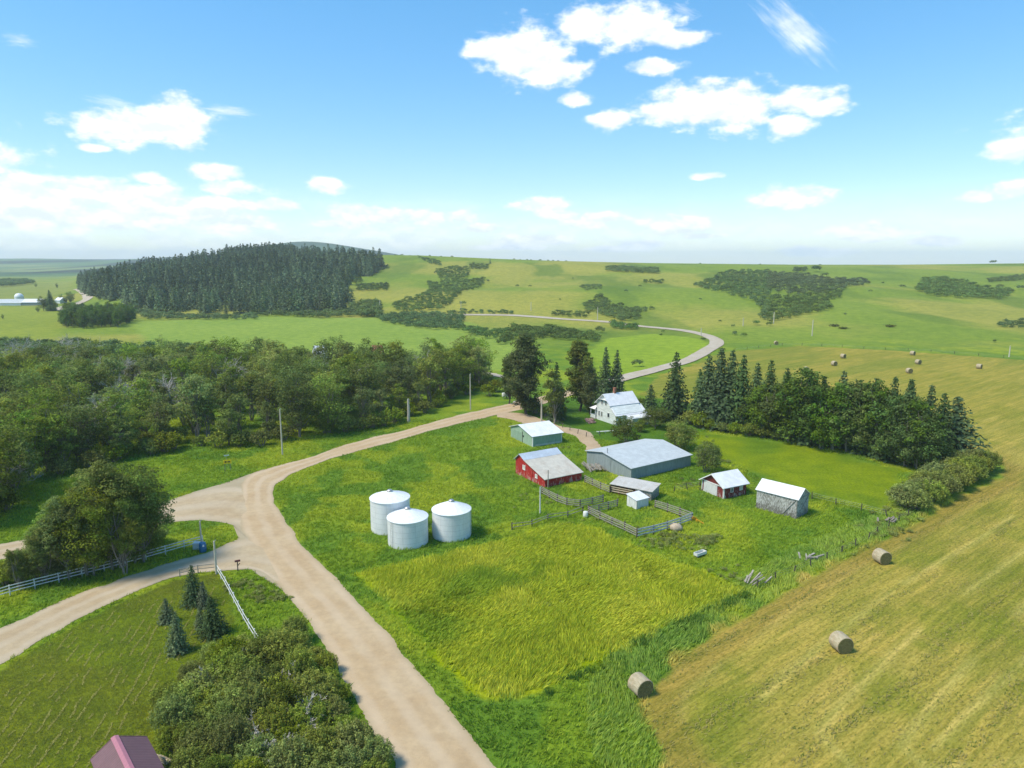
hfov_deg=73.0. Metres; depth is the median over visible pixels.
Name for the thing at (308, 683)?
shrub
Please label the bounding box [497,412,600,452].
farm lane
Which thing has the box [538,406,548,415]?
shrub
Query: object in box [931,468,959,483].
shrub
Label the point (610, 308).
thicket
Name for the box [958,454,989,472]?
shrub
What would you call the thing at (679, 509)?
corral fence
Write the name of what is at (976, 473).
shrub
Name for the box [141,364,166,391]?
deciduous tree
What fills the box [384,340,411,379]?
deciduous tree
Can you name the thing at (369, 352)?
deciduous tree
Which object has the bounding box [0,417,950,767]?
rough grass
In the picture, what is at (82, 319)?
deciduous tree
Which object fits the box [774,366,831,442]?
deciduous tree
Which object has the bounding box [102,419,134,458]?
deciduous tree
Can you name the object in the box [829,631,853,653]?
hay bale
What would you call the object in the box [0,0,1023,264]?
sky
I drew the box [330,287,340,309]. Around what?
conifer tree
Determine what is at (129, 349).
deciduous tree
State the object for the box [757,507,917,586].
wire fence
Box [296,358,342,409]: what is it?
deciduous tree
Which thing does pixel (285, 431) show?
shrub
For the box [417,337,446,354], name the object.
deciduous tree
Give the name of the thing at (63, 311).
deciduous tree
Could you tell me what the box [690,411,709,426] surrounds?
shrub
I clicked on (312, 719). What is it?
dead shrub
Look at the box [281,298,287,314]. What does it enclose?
conifer tree
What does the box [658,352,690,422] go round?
spruce tree
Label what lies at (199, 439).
shrub
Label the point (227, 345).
deciduous tree
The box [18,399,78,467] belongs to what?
deciduous tree
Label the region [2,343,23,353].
deciduous tree
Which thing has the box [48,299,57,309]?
deciduous tree
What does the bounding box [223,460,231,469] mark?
warning sign
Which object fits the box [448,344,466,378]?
deciduous tree
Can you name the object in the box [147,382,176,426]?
deciduous tree
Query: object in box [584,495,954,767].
verge grass
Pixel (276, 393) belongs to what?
deciduous tree
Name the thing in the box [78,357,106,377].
deciduous tree
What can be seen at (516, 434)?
door
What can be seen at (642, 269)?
thicket
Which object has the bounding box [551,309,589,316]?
thicket
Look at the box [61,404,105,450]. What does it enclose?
deciduous tree
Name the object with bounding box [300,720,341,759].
shrub
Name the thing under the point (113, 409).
deciduous tree
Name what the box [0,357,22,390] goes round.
deciduous tree
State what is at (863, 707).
cut hay
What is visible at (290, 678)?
dead shrub
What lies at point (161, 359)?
deciduous tree
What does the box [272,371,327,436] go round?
deciduous tree
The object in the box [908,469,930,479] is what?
shrub
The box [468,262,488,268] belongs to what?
thicket
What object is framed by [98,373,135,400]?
dead tree
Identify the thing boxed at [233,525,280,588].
junction gravel
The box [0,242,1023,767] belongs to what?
ground
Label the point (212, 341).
deciduous tree
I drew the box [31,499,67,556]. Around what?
deciduous tree
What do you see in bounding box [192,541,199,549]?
newspaper box
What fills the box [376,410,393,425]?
shrub
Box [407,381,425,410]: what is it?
deciduous tree
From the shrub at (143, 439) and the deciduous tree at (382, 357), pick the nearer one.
the shrub at (143, 439)
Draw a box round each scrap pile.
[581,461,607,471]
[877,516,896,522]
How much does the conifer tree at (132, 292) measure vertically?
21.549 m
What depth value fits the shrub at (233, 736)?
55.39 m
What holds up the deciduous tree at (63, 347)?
on the ground at (932, 332)
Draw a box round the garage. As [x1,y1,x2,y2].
[509,421,563,446]
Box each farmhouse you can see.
[55,297,66,302]
[589,387,649,424]
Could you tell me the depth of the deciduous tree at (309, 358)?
199.13 m
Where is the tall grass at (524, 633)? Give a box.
[356,521,741,699]
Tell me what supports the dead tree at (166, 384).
on the ground at (932, 332)
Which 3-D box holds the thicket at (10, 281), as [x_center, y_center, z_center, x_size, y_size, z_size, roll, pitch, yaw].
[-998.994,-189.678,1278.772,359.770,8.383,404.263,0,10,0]
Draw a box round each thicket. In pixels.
[0,278,34,285]
[0,336,197,353]
[135,308,258,319]
[251,301,357,317]
[343,264,388,276]
[349,276,362,282]
[355,282,389,290]
[355,298,384,315]
[375,310,465,328]
[392,265,485,310]
[418,256,441,264]
[459,308,513,313]
[460,324,512,337]
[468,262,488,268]
[495,323,600,342]
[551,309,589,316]
[579,283,601,289]
[581,293,655,319]
[605,265,659,272]
[608,319,638,328]
[643,279,664,282]
[693,269,771,293]
[726,288,771,318]
[765,270,869,293]
[765,289,842,321]
[792,266,807,270]
[914,275,1014,297]
[986,274,1023,281]
[996,317,1023,327]
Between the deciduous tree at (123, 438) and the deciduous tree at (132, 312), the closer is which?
the deciduous tree at (123, 438)
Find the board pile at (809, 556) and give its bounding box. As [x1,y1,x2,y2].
[798,552,823,559]
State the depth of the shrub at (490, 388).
208.57 m
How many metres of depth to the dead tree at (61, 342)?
268.41 m
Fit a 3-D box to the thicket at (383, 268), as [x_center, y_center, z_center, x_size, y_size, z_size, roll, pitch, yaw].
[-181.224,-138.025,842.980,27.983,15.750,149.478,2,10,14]
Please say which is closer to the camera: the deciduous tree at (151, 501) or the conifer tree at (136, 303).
the deciduous tree at (151, 501)
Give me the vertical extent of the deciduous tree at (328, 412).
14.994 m
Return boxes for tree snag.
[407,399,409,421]
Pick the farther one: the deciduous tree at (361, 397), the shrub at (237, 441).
the deciduous tree at (361, 397)
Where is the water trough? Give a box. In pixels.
[693,549,706,557]
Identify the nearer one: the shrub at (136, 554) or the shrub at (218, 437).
the shrub at (136, 554)
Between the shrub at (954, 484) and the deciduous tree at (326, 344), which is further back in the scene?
the deciduous tree at (326, 344)
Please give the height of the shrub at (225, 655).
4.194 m
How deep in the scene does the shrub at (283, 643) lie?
68.02 m
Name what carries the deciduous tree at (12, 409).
on the ground at (932, 332)
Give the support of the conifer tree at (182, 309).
on the ground at (932, 332)
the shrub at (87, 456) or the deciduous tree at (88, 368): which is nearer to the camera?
the shrub at (87, 456)
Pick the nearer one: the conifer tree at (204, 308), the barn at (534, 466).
the barn at (534, 466)
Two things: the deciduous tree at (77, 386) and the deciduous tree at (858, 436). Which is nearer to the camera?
the deciduous tree at (858, 436)
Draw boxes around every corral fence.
[541,486,603,506]
[584,475,610,492]
[588,505,635,534]
[589,498,617,513]
[636,512,692,537]
[654,500,692,519]
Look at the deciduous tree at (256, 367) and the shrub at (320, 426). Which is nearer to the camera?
the shrub at (320, 426)
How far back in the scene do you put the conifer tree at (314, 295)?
565.51 m
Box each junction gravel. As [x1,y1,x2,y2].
[192,469,263,492]
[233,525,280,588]
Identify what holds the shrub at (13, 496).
on the ground at (932, 332)
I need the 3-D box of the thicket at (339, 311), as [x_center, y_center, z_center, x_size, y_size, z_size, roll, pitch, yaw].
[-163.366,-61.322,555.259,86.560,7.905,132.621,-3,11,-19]
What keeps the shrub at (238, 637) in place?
on the ground at (932, 332)
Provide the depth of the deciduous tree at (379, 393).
175.59 m
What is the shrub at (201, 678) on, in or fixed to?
on the ground at (932, 332)
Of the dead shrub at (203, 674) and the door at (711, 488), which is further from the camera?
the door at (711, 488)
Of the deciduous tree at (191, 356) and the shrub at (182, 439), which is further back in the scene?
the deciduous tree at (191, 356)
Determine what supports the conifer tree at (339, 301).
on the ground at (932, 332)
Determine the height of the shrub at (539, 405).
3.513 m
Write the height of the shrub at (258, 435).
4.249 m
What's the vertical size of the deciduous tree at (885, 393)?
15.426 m
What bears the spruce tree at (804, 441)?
on the ground at (932, 332)
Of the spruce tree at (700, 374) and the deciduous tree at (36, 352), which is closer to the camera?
the spruce tree at (700, 374)
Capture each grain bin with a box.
[369,489,409,535]
[387,506,427,549]
[431,499,471,542]
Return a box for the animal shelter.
[610,476,660,500]
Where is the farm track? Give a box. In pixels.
[57,289,92,309]
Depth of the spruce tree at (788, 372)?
157.87 m
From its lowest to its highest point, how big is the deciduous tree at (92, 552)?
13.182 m
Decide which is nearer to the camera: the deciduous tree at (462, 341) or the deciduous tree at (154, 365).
the deciduous tree at (154, 365)
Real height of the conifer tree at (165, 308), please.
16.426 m
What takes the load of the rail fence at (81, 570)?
on the ground at (932, 332)
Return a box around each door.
[512,429,520,440]
[527,466,532,480]
[595,454,610,471]
[703,481,716,495]
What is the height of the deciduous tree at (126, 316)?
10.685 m
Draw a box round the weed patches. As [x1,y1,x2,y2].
[221,446,923,606]
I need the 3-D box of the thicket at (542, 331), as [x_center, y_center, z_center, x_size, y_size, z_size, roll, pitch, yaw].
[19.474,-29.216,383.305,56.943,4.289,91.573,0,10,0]
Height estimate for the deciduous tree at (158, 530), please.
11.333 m
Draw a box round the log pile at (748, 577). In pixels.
[744,569,771,584]
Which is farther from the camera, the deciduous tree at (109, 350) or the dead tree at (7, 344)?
the dead tree at (7, 344)
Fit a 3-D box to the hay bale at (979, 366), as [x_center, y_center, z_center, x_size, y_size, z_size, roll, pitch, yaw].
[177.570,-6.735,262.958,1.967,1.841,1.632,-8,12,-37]
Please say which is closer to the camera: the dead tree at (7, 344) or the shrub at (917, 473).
the shrub at (917, 473)
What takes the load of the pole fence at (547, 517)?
on the ground at (932, 332)
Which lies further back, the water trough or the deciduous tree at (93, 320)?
the deciduous tree at (93, 320)
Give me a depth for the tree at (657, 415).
168.01 m
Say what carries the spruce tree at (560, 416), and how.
on the ground at (932, 332)
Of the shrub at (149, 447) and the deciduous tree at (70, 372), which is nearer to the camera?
the shrub at (149, 447)
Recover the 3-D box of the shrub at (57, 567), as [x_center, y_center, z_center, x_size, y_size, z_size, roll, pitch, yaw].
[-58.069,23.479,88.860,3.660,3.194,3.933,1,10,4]
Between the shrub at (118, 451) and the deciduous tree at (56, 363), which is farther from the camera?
the deciduous tree at (56, 363)
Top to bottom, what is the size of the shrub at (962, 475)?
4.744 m
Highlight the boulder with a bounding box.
[670,523,682,530]
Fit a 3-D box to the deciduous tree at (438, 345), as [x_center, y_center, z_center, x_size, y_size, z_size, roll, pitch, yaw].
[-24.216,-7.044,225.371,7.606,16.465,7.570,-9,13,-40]
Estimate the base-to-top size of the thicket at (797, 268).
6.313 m
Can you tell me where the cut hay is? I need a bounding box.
[649,444,1023,767]
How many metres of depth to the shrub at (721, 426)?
164.37 m
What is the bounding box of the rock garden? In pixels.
[585,418,595,423]
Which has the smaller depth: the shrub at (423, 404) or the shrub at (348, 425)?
the shrub at (348, 425)
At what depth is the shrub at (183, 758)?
53.71 m
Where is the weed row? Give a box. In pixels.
[542,589,754,695]
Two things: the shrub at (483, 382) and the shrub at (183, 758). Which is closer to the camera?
the shrub at (183, 758)
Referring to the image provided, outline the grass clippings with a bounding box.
[0,587,224,767]
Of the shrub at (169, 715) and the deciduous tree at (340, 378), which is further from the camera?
the deciduous tree at (340, 378)
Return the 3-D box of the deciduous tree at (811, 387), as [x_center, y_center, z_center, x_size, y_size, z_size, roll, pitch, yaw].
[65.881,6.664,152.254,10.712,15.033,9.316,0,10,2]
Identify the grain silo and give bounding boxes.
[14,293,23,298]
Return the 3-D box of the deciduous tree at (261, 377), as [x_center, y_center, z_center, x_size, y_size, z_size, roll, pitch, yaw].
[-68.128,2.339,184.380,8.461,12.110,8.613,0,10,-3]
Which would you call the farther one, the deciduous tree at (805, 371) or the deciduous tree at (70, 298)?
the deciduous tree at (70, 298)
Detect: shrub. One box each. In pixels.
[0,488,24,510]
[0,558,16,585]
[3,561,36,583]
[20,557,52,580]
[36,453,63,470]
[46,556,72,577]
[69,549,90,573]
[75,449,109,467]
[87,552,113,567]
[102,443,127,461]
[108,551,130,563]
[125,440,134,454]
[126,547,146,561]
[135,437,150,448]
[136,439,159,454]
[137,431,153,440]
[139,534,164,556]
[146,678,184,712]
[146,693,196,732]
[151,430,179,451]
[152,719,188,754]
[155,680,205,712]
[156,525,169,538]
[163,427,187,437]
[164,740,219,767]
[165,431,185,449]
[172,705,226,742]
[173,725,215,755]
[177,659,206,680]
[178,664,229,697]
[185,684,224,717]
[188,660,225,687]
[190,434,207,445]
[197,640,220,664]
[199,644,246,684]
[199,751,236,767]
[203,679,261,716]
[204,430,229,446]
[205,633,247,664]
[205,699,249,736]
[206,712,253,760]
[216,650,264,690]
[222,664,275,696]
[227,731,278,767]
[228,431,250,445]
[230,436,247,446]
[230,632,251,645]
[231,681,271,722]
[232,756,269,767]
[238,636,280,667]
[239,710,275,742]
[243,428,254,440]
[248,626,280,649]
[249,428,272,446]
[251,701,293,739]
[252,724,303,761]
[255,672,298,702]
[260,627,307,664]
[261,678,297,713]
[262,718,308,758]
[263,660,292,681]
[263,732,312,767]
[270,425,294,440]
[278,662,302,706]
[280,613,309,634]
[280,644,317,682]
[283,695,333,730]
[285,420,309,432]
[286,642,326,669]
[286,692,325,728]
[289,666,339,704]
[290,628,312,646]
[293,742,346,767]
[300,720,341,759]
[308,762,331,767]
[313,666,341,683]
[314,419,334,432]
[315,650,338,671]
[317,694,350,725]
[326,718,376,757]
[328,679,352,702]
[329,713,362,732]
[331,744,369,767]
[335,414,357,431]
[358,733,396,767]
[361,412,382,427]
[361,756,389,767]
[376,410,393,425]
[385,406,402,422]
[403,403,418,415]
[410,398,424,409]
[417,400,433,412]
[430,390,443,398]
[432,394,447,405]
[432,399,441,406]
[442,385,455,395]
[444,388,458,398]
[459,383,474,394]
[468,380,480,390]
[479,378,490,385]
[480,383,497,395]
[489,379,503,391]
[528,401,543,412]
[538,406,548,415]
[595,326,604,330]
[631,359,643,364]
[637,397,645,405]
[681,409,698,423]
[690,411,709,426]
[693,417,707,427]
[704,419,717,428]
[716,422,728,431]
[727,422,741,433]
[737,422,757,435]
[753,425,770,437]
[769,429,782,439]
[811,265,821,269]
[884,482,924,508]
[900,480,931,498]
[904,489,932,509]
[907,477,936,491]
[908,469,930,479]
[912,469,953,492]
[914,479,950,501]
[917,459,956,474]
[927,471,963,493]
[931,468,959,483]
[938,457,958,464]
[940,462,968,480]
[941,464,975,488]
[944,456,980,479]
[949,450,974,459]
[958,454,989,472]
[962,448,986,456]
[969,461,989,481]
[971,454,994,471]
[975,450,1004,466]
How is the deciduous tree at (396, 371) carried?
on the ground at (932, 332)
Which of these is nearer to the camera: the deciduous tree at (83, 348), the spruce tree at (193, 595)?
the spruce tree at (193, 595)
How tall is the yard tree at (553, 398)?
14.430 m
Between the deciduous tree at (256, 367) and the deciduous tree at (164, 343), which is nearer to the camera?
the deciduous tree at (256, 367)
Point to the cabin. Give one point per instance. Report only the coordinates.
(116, 751)
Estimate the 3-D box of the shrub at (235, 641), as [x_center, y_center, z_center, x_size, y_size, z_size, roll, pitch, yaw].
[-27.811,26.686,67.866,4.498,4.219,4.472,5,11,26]
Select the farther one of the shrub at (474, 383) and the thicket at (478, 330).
the thicket at (478, 330)
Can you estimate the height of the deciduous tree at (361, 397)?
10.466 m
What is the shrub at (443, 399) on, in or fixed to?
on the ground at (932, 332)
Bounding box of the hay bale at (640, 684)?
[628,672,653,698]
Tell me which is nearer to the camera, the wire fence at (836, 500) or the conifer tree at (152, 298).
the wire fence at (836, 500)
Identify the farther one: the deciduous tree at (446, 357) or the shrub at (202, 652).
the deciduous tree at (446, 357)
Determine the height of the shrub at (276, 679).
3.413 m
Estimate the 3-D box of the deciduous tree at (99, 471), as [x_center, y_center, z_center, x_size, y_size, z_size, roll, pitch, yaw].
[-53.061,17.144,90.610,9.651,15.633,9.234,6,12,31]
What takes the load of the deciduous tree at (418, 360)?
on the ground at (932, 332)
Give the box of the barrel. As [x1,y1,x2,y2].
[199,542,206,552]
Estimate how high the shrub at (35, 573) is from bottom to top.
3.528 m
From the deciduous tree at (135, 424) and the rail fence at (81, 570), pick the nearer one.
the rail fence at (81, 570)
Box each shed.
[585,439,692,478]
[627,490,649,508]
[699,469,749,498]
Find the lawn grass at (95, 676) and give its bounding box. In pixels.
[0,574,237,767]
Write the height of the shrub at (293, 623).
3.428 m
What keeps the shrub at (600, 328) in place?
on the ground at (932, 332)
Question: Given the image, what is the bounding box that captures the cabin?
[90,735,163,767]
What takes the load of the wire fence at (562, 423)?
on the ground at (932, 332)
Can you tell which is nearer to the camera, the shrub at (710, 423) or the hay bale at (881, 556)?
the hay bale at (881, 556)
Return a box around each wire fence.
[520,406,599,436]
[736,343,1018,357]
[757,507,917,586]
[811,492,886,515]
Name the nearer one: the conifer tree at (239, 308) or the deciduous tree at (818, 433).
the deciduous tree at (818, 433)
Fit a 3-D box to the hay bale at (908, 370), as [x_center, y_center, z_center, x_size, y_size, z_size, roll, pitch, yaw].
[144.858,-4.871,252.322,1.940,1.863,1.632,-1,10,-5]
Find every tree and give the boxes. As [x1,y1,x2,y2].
[0,338,39,356]
[0,349,26,369]
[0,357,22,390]
[0,365,54,408]
[0,369,18,407]
[0,387,42,408]
[0,395,32,428]
[0,396,18,421]
[0,403,57,476]
[0,413,44,486]
[0,425,39,490]
[0,428,26,498]
[1,350,35,375]
[1,447,41,487]
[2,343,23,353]
[2,548,31,587]
[3,335,55,359]
[5,381,75,448]
[12,358,40,391]
[16,346,41,367]
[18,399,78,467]
[18,524,55,583]
[23,399,65,452]
[25,363,62,405]
[28,346,48,363]
[28,492,91,580]
[29,358,80,387]
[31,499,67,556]
[33,339,62,361]
[37,296,46,309]
[38,355,66,375]
[40,368,94,440]
[40,482,116,576]
[41,396,111,459]
[43,290,57,310]
[43,363,97,406]
[43,425,80,460]
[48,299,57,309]
[49,378,95,421]
[51,334,78,355]
[51,345,75,359]
[56,355,74,369]
[57,309,66,325]
[61,312,71,326]
[61,357,125,407]
[61,359,100,399]
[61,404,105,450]
[62,307,75,325]
[63,393,120,445]
[65,291,74,302]
[65,340,102,360]
[65,460,147,569]
[65,466,102,504]
[66,310,76,326]
[72,312,79,326]
[73,349,99,363]
[74,307,87,321]
[76,310,91,327]
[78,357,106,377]
[86,310,96,326]
[86,382,130,425]
[87,339,108,352]
[87,350,100,363]
[88,390,137,448]
[91,460,176,562]
[92,355,129,386]
[93,354,138,387]
[94,496,147,574]
[95,313,106,326]
[98,341,123,358]
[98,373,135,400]
[99,356,122,388]
[100,403,149,443]
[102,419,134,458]
[103,310,114,326]
[107,374,129,395]
[109,308,122,325]
[112,310,121,326]
[113,341,143,363]
[116,353,172,376]
[117,377,164,432]
[121,284,129,304]
[122,308,132,322]
[123,292,133,307]
[124,309,132,321]
[124,363,142,391]
[129,285,139,307]
[129,307,137,320]
[129,352,154,368]
[131,351,155,376]
[132,292,140,309]
[133,344,165,363]
[134,371,168,407]
[136,356,169,402]
[136,486,161,552]
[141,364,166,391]
[141,389,181,435]
[143,293,152,309]
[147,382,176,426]
[149,286,158,310]
[149,371,187,424]
[153,290,163,311]
[153,334,175,355]
[153,347,181,372]
[155,340,183,360]
[156,349,173,382]
[156,598,173,625]
[157,368,184,399]
[159,293,170,311]
[163,612,191,657]
[164,340,196,382]
[164,352,190,383]
[165,370,212,432]
[166,290,179,311]
[168,356,194,385]
[169,287,181,310]
[174,373,216,436]
[178,342,209,371]
[179,301,186,311]
[179,565,205,610]
[184,295,190,310]
[184,349,236,403]
[185,285,196,308]
[185,341,201,358]
[186,340,226,377]
[188,291,197,309]
[188,378,215,408]
[190,396,221,436]
[192,597,233,643]
[193,605,206,630]
[196,581,208,609]
[197,297,204,312]
[198,382,222,424]
[199,291,211,313]
[202,339,222,355]
[206,357,245,381]
[207,293,213,311]
[207,336,249,369]
[207,350,242,375]
[209,345,243,367]
[211,376,246,418]
[212,364,245,405]
[212,403,240,444]
[213,293,220,311]
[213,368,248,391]
[221,392,254,431]
[227,296,235,311]
[229,288,236,307]
[231,345,253,374]
[233,288,246,313]
[233,373,268,420]
[240,371,272,413]
[241,336,268,371]
[242,350,267,368]
[242,353,269,388]
[247,351,275,400]
[251,381,281,419]
[256,400,279,431]
[258,338,279,359]
[258,352,288,405]
[260,362,316,422]
[262,292,270,308]
[266,342,287,361]
[268,352,309,381]
[268,376,282,419]
[271,292,278,306]
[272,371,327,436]
[278,346,306,365]
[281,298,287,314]
[285,292,296,314]
[285,345,310,361]
[292,288,302,311]
[294,355,331,384]
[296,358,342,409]
[298,287,305,309]
[300,358,330,391]
[301,357,352,410]
[305,372,351,432]
[306,290,313,309]
[306,346,330,362]
[308,354,331,378]
[311,289,319,306]
[313,297,319,310]
[313,335,355,367]
[320,286,330,307]
[321,290,330,309]
[328,353,367,412]
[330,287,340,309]
[330,340,360,362]
[336,293,345,308]
[337,281,348,303]
[337,359,382,416]
[339,351,369,395]
[341,344,372,362]
[344,261,356,278]
[348,290,354,302]
[352,362,385,402]
[352,386,375,427]
[354,337,391,359]
[358,350,377,378]
[368,343,414,390]
[371,388,390,411]
[372,360,394,399]
[381,355,421,400]
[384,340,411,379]
[386,383,410,409]
[400,353,423,401]
[401,347,424,384]
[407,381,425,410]
[413,357,445,402]
[413,358,430,393]
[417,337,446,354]
[419,346,434,358]
[420,348,448,390]
[425,338,443,354]
[426,347,453,389]
[437,349,467,394]
[447,332,478,353]
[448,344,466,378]
[449,352,482,384]
[454,336,498,377]
[459,333,476,380]
[466,344,493,384]
[500,354,514,403]
[502,327,553,413]
[541,368,569,423]
[546,362,566,421]
[564,338,595,410]
[578,361,605,413]
[592,347,614,403]
[608,350,625,392]
[610,415,641,441]
[635,418,644,431]
[640,406,673,427]
[641,384,659,418]
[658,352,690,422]
[664,415,700,450]
[686,355,716,426]
[687,369,704,420]
[688,347,734,433]
[694,435,722,472]
[711,349,740,430]
[725,354,753,433]
[733,395,754,425]
[741,363,763,431]
[742,384,772,436]
[750,360,777,438]
[755,383,791,438]
[762,376,818,441]
[767,368,792,440]
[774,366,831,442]
[788,382,831,441]
[790,376,821,447]
[799,388,848,448]
[809,377,829,447]
[812,381,860,449]
[823,371,850,450]
[825,379,882,443]
[825,381,872,452]
[832,387,891,450]
[837,380,863,450]
[839,379,891,453]
[844,378,883,459]
[855,387,901,441]
[860,377,900,464]
[865,395,926,462]
[875,395,936,465]
[876,403,943,465]
[880,379,918,465]
[891,399,947,468]
[908,416,958,467]
[910,384,948,467]
[936,396,1000,467]
[937,393,960,457]
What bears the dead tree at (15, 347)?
on the ground at (932, 332)
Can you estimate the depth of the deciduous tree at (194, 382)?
155.06 m
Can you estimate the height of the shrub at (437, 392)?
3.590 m
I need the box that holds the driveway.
[0,537,279,663]
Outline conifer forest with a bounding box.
[76,241,385,304]
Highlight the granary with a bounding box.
[755,478,810,518]
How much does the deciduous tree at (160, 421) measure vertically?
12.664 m
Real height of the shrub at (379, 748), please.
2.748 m
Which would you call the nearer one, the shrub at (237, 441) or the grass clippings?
the grass clippings
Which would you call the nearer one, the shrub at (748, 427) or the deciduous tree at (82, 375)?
the shrub at (748, 427)
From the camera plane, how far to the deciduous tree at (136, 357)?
230.58 m
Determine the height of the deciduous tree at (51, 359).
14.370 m
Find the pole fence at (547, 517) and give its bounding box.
[511,506,582,529]
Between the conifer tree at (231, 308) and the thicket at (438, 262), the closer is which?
the conifer tree at (231, 308)
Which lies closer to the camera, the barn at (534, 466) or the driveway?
the driveway
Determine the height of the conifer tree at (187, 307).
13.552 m
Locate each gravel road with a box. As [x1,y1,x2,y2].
[240,390,573,767]
[438,314,723,384]
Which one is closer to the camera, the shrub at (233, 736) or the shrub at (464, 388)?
the shrub at (233, 736)
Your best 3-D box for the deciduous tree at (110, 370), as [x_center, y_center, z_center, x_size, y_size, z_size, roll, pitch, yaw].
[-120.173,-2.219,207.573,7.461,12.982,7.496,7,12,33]
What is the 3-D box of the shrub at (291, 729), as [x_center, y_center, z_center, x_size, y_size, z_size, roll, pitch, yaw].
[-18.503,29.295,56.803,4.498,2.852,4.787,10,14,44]
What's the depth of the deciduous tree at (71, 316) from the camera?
432.08 m
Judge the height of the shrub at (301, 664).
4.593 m
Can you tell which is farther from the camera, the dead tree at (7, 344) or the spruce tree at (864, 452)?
the dead tree at (7, 344)
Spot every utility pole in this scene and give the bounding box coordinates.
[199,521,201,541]
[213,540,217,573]
[279,408,282,453]
[470,374,470,409]
[539,487,540,513]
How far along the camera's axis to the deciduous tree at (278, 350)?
219.76 m
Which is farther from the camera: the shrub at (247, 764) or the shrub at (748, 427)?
the shrub at (748, 427)
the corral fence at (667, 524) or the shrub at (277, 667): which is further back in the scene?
the corral fence at (667, 524)
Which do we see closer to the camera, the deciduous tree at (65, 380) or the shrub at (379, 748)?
the shrub at (379, 748)
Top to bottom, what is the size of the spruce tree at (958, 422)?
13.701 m
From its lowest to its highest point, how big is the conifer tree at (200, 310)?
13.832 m
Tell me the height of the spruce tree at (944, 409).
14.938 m
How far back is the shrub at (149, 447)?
144.52 m
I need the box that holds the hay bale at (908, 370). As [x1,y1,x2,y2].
[905,368,912,372]
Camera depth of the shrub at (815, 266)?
846.74 m
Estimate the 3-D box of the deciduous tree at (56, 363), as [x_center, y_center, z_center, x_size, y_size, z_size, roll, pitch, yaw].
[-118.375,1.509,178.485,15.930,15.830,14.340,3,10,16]
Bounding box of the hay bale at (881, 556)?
[872,548,891,564]
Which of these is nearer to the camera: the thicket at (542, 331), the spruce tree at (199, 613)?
the spruce tree at (199, 613)
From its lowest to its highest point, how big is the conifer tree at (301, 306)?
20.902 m
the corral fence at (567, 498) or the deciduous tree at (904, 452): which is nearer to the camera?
the corral fence at (567, 498)
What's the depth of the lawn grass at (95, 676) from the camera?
68.12 m
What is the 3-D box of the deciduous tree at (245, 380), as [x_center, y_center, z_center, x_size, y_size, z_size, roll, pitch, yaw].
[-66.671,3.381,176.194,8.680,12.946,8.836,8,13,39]
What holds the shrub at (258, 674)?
on the ground at (932, 332)
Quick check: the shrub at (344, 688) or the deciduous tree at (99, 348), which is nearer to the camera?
the shrub at (344, 688)
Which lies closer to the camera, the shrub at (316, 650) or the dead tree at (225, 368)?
the shrub at (316, 650)
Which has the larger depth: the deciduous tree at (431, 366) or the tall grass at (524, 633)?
the deciduous tree at (431, 366)
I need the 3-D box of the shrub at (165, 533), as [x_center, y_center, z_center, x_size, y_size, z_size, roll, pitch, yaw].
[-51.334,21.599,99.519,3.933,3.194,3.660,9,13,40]
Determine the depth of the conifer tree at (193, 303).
582.11 m
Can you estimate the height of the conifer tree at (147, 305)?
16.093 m
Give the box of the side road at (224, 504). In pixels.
[0,486,246,559]
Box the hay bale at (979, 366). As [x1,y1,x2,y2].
[976,364,982,368]
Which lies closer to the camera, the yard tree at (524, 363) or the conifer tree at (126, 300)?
the yard tree at (524, 363)
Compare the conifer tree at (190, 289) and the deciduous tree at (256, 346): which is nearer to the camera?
the deciduous tree at (256, 346)
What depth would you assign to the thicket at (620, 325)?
420.38 m
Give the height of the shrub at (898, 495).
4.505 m
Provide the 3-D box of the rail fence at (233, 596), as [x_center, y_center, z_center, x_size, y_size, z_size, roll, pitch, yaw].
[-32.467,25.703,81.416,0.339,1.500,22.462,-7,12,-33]
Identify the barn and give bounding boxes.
[0,299,23,305]
[21,299,41,305]
[514,447,583,486]
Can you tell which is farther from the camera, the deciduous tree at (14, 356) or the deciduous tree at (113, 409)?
the deciduous tree at (14, 356)
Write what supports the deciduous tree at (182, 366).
on the ground at (932, 332)
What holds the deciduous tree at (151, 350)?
on the ground at (932, 332)
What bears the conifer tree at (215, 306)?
on the ground at (932, 332)
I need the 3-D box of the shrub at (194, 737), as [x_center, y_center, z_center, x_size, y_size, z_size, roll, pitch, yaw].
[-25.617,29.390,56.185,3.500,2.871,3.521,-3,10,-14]
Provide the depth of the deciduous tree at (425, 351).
223.84 m
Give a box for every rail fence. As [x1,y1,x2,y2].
[0,535,202,594]
[179,564,213,576]
[217,566,256,637]
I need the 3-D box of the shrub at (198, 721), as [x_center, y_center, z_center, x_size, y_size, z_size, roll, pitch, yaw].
[-26.316,29.044,58.591,4.983,2.715,5.078,-9,13,-41]
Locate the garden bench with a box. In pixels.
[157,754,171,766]
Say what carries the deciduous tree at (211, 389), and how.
on the ground at (932, 332)
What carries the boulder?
on the ground at (932, 332)
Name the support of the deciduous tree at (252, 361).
on the ground at (932, 332)
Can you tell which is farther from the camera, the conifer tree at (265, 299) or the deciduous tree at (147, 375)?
the conifer tree at (265, 299)
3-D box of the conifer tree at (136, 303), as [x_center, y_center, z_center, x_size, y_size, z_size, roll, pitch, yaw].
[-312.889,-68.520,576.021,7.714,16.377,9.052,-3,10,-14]
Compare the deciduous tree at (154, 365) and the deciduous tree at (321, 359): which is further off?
the deciduous tree at (321, 359)
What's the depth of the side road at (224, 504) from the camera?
114.22 m
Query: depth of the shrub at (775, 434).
156.95 m
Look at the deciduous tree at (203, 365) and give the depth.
194.44 m
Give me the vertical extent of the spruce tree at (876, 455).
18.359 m
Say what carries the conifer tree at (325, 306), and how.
on the ground at (932, 332)

